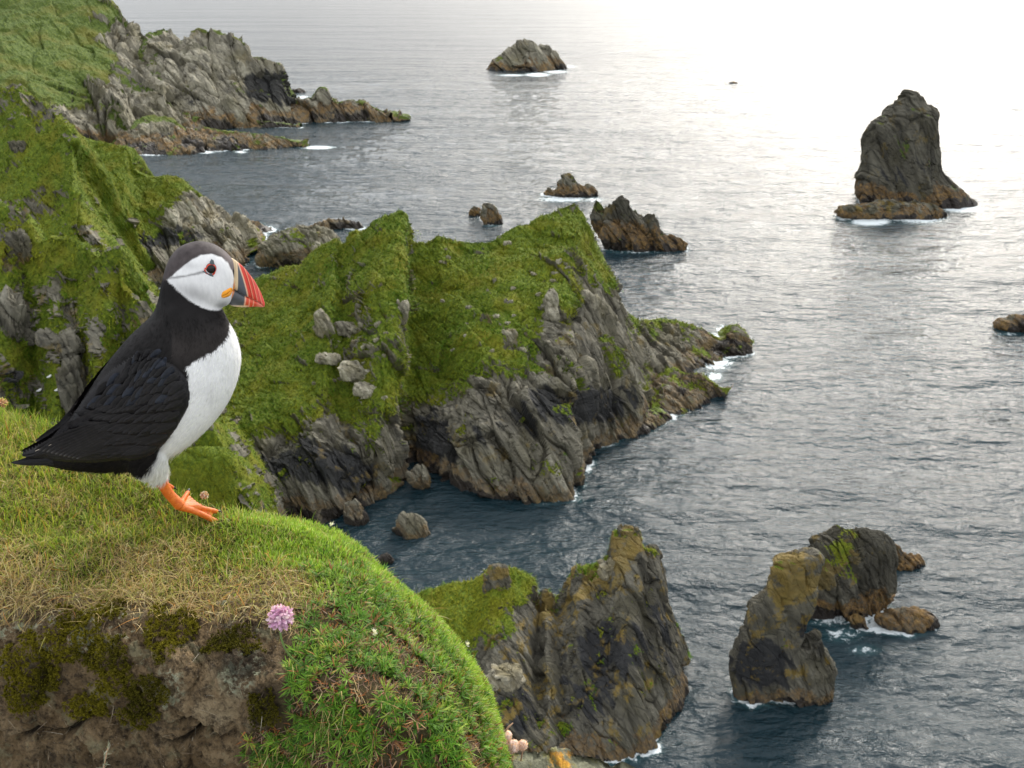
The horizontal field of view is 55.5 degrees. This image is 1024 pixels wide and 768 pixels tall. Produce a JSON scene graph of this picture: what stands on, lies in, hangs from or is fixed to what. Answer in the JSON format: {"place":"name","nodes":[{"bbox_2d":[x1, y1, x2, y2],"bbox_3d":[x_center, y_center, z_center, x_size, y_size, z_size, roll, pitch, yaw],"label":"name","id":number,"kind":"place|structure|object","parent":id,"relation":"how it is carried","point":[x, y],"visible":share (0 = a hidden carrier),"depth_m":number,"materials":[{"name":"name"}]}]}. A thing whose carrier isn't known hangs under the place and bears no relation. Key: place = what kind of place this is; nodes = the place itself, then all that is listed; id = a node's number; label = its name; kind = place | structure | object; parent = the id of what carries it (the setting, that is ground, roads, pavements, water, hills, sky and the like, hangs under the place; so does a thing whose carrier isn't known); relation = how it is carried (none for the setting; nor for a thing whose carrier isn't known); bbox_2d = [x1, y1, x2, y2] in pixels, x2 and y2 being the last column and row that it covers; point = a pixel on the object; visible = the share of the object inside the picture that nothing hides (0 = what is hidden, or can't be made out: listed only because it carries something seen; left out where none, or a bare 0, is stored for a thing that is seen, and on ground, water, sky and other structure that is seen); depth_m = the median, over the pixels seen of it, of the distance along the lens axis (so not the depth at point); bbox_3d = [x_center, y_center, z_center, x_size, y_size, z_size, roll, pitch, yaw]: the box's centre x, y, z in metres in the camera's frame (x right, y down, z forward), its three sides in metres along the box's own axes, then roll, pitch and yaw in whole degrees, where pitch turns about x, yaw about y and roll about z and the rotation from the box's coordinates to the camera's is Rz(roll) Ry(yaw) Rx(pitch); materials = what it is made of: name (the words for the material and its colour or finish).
{"place":"outdoors","nodes":[
{"label":"outdoors","id":0,"kind":"place"},
{"bbox_2d":[0,83,287,517],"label":"cliff","id":1,"kind":"structure","parent":0,"point":[95,333],"depth_m":105.36,"materials":[{"name":"green plant"}]},
{"bbox_2d":[0,285,26,342],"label":"boulder","id":2,"kind":"object","parent":1,"relation":"on","point":[13,313],"visible":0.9,"depth_m":100.37,"materials":[{"name":"grey stone"}]},
{"bbox_2d":[2,228,31,260],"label":"boulder","id":3,"kind":"object","parent":1,"relation":"on","point":[18,240],"visible":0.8,"depth_m":104.92,"materials":[{"name":"grey stone"}]},
{"bbox_2d":[7,140,26,152],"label":"boulder","id":4,"kind":"object","parent":1,"relation":"on","point":[16,146],"visible":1,"depth_m":165.69,"materials":[{"name":"grey stone"}]},
{"bbox_2d":[34,327,84,357],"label":"boulder","id":5,"kind":"object","parent":1,"relation":"on","point":[67,342],"visible":0.94,"depth_m":100.10,"materials":[{"name":"grey stone"}]},
{"bbox_2d":[55,354,87,413],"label":"boulder","id":6,"kind":"object","parent":1,"relation":"on","point":[71,380],"visible":0.55,"depth_m":98.62,"materials":[{"name":"grey stone"}]},
{"bbox_2d":[0,85,753,514],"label":"cliff grass","id":7,"kind":"structure","parent":1,"relation":"on","point":[336,295],"depth_m":136.46,"materials":[{"name":"green plant"}]},
{"bbox_2d":[87,138,273,287],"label":"cliff","id":8,"kind":"structure","parent":0,"point":[193,215],"depth_m":215.48,"materials":[{"name":"grey stone"}]},
{"bbox_2d":[0,0,410,154],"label":"headland","id":9,"kind":"structure","parent":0,"point":[102,70],"depth_m":401.60,"materials":[{"name":"grey stone"}]},
{"bbox_2d":[0,412,498,767],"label":"mound","id":10,"kind":"object","parent":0,"point":[224,675],"visible":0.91,"depth_m":0.78,"materials":[{"name":"green plant"}]},
{"bbox_2d":[0,397,8,407],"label":"withered flower","id":11,"kind":"object","parent":10,"relation":"on","point":[4,403],"visible":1,"depth_m":1.12,"materials":[{"name":"plant"}]},
{"bbox_2d":[100,740,110,767],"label":"grass spike","id":12,"kind":"object","parent":10,"relation":"on","point":[106,753],"depth_m":0.72,"materials":[{"name":"beige plant"}]},
{"bbox_2d":[11,241,264,522],"bbox_3d":[-0.330,0.013,0.873,0.224,0.275,0.095,-16,28,-33],"label":"puffin","id":13,"kind":"object","parent":10,"relation":"on","point":[154,397],"visible":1,"depth_m":0.84,"materials":[{"name":"black"}]},
{"bbox_2d":[0,597,281,730],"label":"moss","id":14,"kind":"object","parent":10,"relation":"on","point":[101,709],"visible":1,"depth_m":0.77,"materials":[{"name":"green plant"}]},
{"bbox_2d":[0,600,294,766],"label":"root fibres","id":15,"kind":"object","parent":10,"relation":"on","point":[140,701],"visible":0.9,"depth_m":0.78,"materials":[{"name":"brown plant"}]},
{"bbox_2d":[0,397,407,600],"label":"grass","id":16,"kind":"structure","parent":10,"relation":"on","point":[73,537],"depth_m":0.93,"materials":[{"name":"green plant"}]},
{"bbox_2d":[200,491,208,506],"bbox_3d":[-0.294,0.113,0.938,0.008,0.028,0.018,0,23,0],"label":"withered flower","id":17,"kind":"object","parent":10,"relation":"on","point":[204,494],"visible":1,"depth_m":0.93,"materials":[{"name":"beige plant"}]},
{"bbox_2d":[0,414,516,767],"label":"dry grass","id":18,"kind":"structure","parent":10,"relation":"on","point":[212,600],"depth_m":0.83,"materials":[{"name":"plant"}]},
{"bbox_2d":[206,505,512,767],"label":"cushion mat","id":19,"kind":"object","parent":10,"relation":"on","point":[471,663],"visible":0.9,"depth_m":0.89,"materials":[{"name":"green plant"}]},
{"bbox_2d":[236,536,513,767],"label":"thrift rosettes","id":20,"kind":"object","parent":10,"relation":"on","point":[453,705],"visible":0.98,"depth_m":0.75,"materials":[{"name":"green plant"}]},
{"bbox_2d":[266,604,298,664],"bbox_3d":[-0.168,0.189,0.715,0.021,0.064,0.025,0,23,0],"label":"thrift flower","id":21,"kind":"object","parent":20,"relation":"on","point":[280,617],"visible":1,"depth_m":0.70,"materials":[{"name":"pink plant"}]},
{"bbox_2d":[503,729,512,741],"bbox_3d":[-0.006,0.388,1.053,0.015,0.031,0.014,0,23,0],"label":"seed head","id":22,"kind":"object","parent":10,"relation":"on","point":[508,734],"visible":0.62,"depth_m":1.05},
{"bbox_2d":[509,746,633,767],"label":"lichened rock","id":23,"kind":"object","parent":10,"relation":"on","point":[554,757],"visible":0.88,"depth_m":1.21,"materials":[{"name":"grey stone"}]},
{"bbox_2d":[507,739,519,766],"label":"seed head","id":24,"kind":"object","parent":23,"relation":"on","point":[513,743],"visible":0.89,"depth_m":1.05},
{"bbox_2d":[518,739,527,760],"bbox_3d":[0.012,0.397,1.053,0.014,0.030,0.013,0,23,0],"label":"seed head","id":25,"kind":"object","parent":23,"relation":"on","point":[523,744],"visible":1,"depth_m":1.05},
{"bbox_2d":[157,202,754,524],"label":"headland","id":26,"kind":"structure","parent":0,"point":[329,473],"depth_m":129.80,"materials":[{"name":"green plant"}]},
{"bbox_2d":[312,308,335,338],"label":"boulder","id":27,"kind":"object","parent":26,"relation":"on","point":[322,321],"visible":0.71,"depth_m":130.57,"materials":[{"name":"grey stone"}]},
{"bbox_2d":[314,352,341,365],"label":"boulder","id":28,"kind":"object","parent":26,"relation":"on","point":[331,359],"visible":1,"depth_m":126.31,"materials":[{"name":"grey stone"}]},
{"bbox_2d":[334,321,360,337],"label":"boulder","id":29,"kind":"object","parent":26,"relation":"on","point":[347,329],"visible":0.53,"depth_m":132.30,"materials":[{"name":"grey stone"}]},
{"bbox_2d":[337,360,370,381],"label":"boulder","id":30,"kind":"object","parent":26,"relation":"on","point":[352,371],"visible":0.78,"depth_m":123.97,"materials":[{"name":"grey stone"}]},
{"bbox_2d":[352,381,376,398],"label":"boulder","id":31,"kind":"object","parent":26,"relation":"on","point":[363,389],"visible":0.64,"depth_m":121.35,"materials":[{"name":"grey stone"}]},
{"bbox_2d":[374,321,380,327],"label":"stone","id":32,"kind":"object","parent":26,"relation":"on","point":[377,324],"visible":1,"depth_m":127.62,"materials":[{"name":"grey stone"}]},
{"bbox_2d":[396,299,409,324],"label":"boulder","id":33,"kind":"object","parent":26,"relation":"on","point":[404,306],"visible":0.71,"depth_m":129.41,"materials":[{"name":"grey stone"}]},
{"bbox_2d":[503,241,511,244],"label":"stone","id":34,"kind":"object","parent":26,"relation":"on","point":[507,242],"visible":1,"depth_m":148.58,"materials":[{"name":"grey stone"}]},
{"bbox_2d":[501,329,517,345],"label":"boulder","id":35,"kind":"object","parent":26,"relation":"on","point":[511,335],"visible":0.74,"depth_m":129.79,"materials":[{"name":"grey stone"}]},
{"bbox_2d":[542,288,559,320],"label":"boulder","id":36,"kind":"object","parent":26,"relation":"on","point":[551,302],"visible":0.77,"depth_m":131.70,"materials":[{"name":"grey stone"}]},
{"bbox_2d":[555,258,561,264],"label":"stone","id":37,"kind":"object","parent":26,"relation":"on","point":[558,261],"visible":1,"depth_m":140.65,"materials":[{"name":"grey stone"}]},
{"bbox_2d":[581,289,600,311],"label":"boulder","id":38,"kind":"object","parent":26,"relation":"on","point":[592,300],"visible":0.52,"depth_m":138.38,"materials":[{"name":"grey stone"}]},
{"bbox_2d":[113,0,1023,767],"bbox_3d":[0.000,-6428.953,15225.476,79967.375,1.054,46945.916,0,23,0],"label":"sea","id":39,"kind":"structure","parent":0,"point":[875,378],"depth_m":211.06,"materials":[{"name":"liquid"}]},
{"bbox_2d":[168,446,240,509],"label":"mossy rock","id":40,"kind":"object","parent":39,"relation":"in","point":[174,464],"visible":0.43,"depth_m":98.39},
{"bbox_2d":[168,445,241,511],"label":"moss","id":41,"kind":"object","parent":40,"relation":"on","point":[220,464],"visible":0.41,"depth_m":98.42,"materials":[{"name":"green plant"}]},
{"bbox_2d":[255,224,341,268],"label":"rock shelf","id":42,"kind":"object","parent":39,"relation":"in","point":[297,243],"visible":0.75,"depth_m":210.87,"materials":[{"name":"grey stone"}]},
{"bbox_2d":[292,88,305,92],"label":"sea rock","id":43,"kind":"object","parent":39,"relation":"in","point":[298,90],"visible":0.78,"depth_m":514.17,"materials":[{"name":"grey stone"}]},
{"bbox_2d":[310,216,363,229],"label":"rock shelf","id":44,"kind":"object","parent":39,"relation":"in","point":[335,224],"visible":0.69,"depth_m":243.70,"materials":[{"name":"grey stone"}]},
{"bbox_2d":[343,499,369,525],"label":"boulder","id":45,"kind":"object","parent":39,"relation":"in","point":[355,513],"visible":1,"depth_m":113.69,"materials":[{"name":"grey stone"}]},
{"bbox_2d":[377,552,393,563],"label":"boulder","id":46,"kind":"object","parent":39,"relation":"in","point":[386,557],"visible":0.9,"depth_m":106.50,"materials":[{"name":"grey stone"}]},
{"bbox_2d":[392,511,430,539],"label":"boulder","id":47,"kind":"object","parent":39,"relation":"in","point":[411,526],"visible":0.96,"depth_m":110.82,"materials":[{"name":"grey stone"}]},
{"bbox_2d":[405,464,430,489],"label":"boulder","id":48,"kind":"object","parent":39,"relation":"in","point":[418,477],"visible":1,"depth_m":120.87,"materials":[{"name":"grey stone"}]},
{"bbox_2d":[469,206,480,215],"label":"sea rock","id":49,"kind":"object","parent":39,"relation":"in","point":[474,210],"visible":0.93,"depth_m":256.34,"materials":[{"name":"brown stone"}]},
{"bbox_2d":[480,203,502,223],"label":"sea rock","id":50,"kind":"object","parent":39,"relation":"in","point":[489,213],"visible":1,"depth_m":248.10,"materials":[{"name":"brown stone"}]},
{"bbox_2d":[487,38,567,71],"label":"sea islet","id":51,"kind":"object","parent":39,"relation":"in","point":[524,54],"visible":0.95,"depth_m":622.67,"materials":[{"name":"grey stone"}]},
{"bbox_2d":[417,524,690,761],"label":"rock tower","id":52,"kind":"structure","parent":39,"relation":"in","point":[624,714],"depth_m":85.03,"materials":[{"name":"grey stone"}]},
{"bbox_2d":[485,663,525,692],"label":"boulder","id":53,"kind":"object","parent":52,"relation":"on","point":[509,677],"visible":0.87,"depth_m":81.91,"materials":[{"name":"grey stone"}]},
{"bbox_2d":[416,529,692,746],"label":"crag grass","id":54,"kind":"structure","parent":52,"relation":"on","point":[490,601],"depth_m":89.61,"materials":[{"name":"green plant"}]},
{"bbox_2d":[597,557,614,580],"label":"boulder","id":55,"kind":"object","parent":52,"relation":"on","point":[605,570],"visible":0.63,"depth_m":87.72,"materials":[{"name":"grey stone"}]},
{"bbox_2d":[543,173,597,197],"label":"sea rock","id":56,"kind":"object","parent":39,"relation":"in","point":[568,185],"visible":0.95,"depth_m":278.45,"materials":[{"name":"grey stone"}]},
{"bbox_2d":[589,195,687,251],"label":"sea rock","id":57,"kind":"object","parent":39,"relation":"in","point":[619,223],"visible":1,"depth_m":225.25,"materials":[{"name":"brown stone"}]},
{"bbox_2d":[729,547,837,707],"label":"leaning stack","id":58,"kind":"object","parent":39,"relation":"in","point":[777,653],"visible":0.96,"depth_m":84.22,"materials":[{"name":"grey stone"}]},
{"bbox_2d":[849,613,868,629],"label":"sea rock","id":59,"kind":"object","parent":39,"relation":"in","point":[857,621],"visible":1,"depth_m":96.40,"materials":[{"name":"brown stone"}]},
{"bbox_2d":[807,524,924,621],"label":"sea rock","id":60,"kind":"object","parent":39,"relation":"in","point":[861,567],"visible":0.88,"depth_m":96.34,"materials":[{"name":"grey stone"}]},
{"bbox_2d":[834,199,946,219],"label":"sea reef","id":61,"kind":"object","parent":39,"relation":"in","point":[891,209],"visible":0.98,"depth_m":253.05},
{"bbox_2d":[874,606,939,634],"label":"sea rock","id":62,"kind":"object","parent":39,"relation":"in","point":[911,620],"visible":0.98,"depth_m":95.97,"materials":[{"name":"brown stone"}]},
{"bbox_2d":[853,89,977,208],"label":"sea stack","id":63,"kind":"object","parent":39,"relation":"in","point":[900,157],"visible":0.95,"depth_m":264.05,"materials":[{"name":"grey stone"}]},
{"bbox_2d":[993,314,1023,332],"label":"sea rock","id":64,"kind":"object","parent":39,"relation":"in","point":[1012,323],"visible":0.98,"depth_m":174.77,"materials":[{"name":"brown stone"}]}
]}

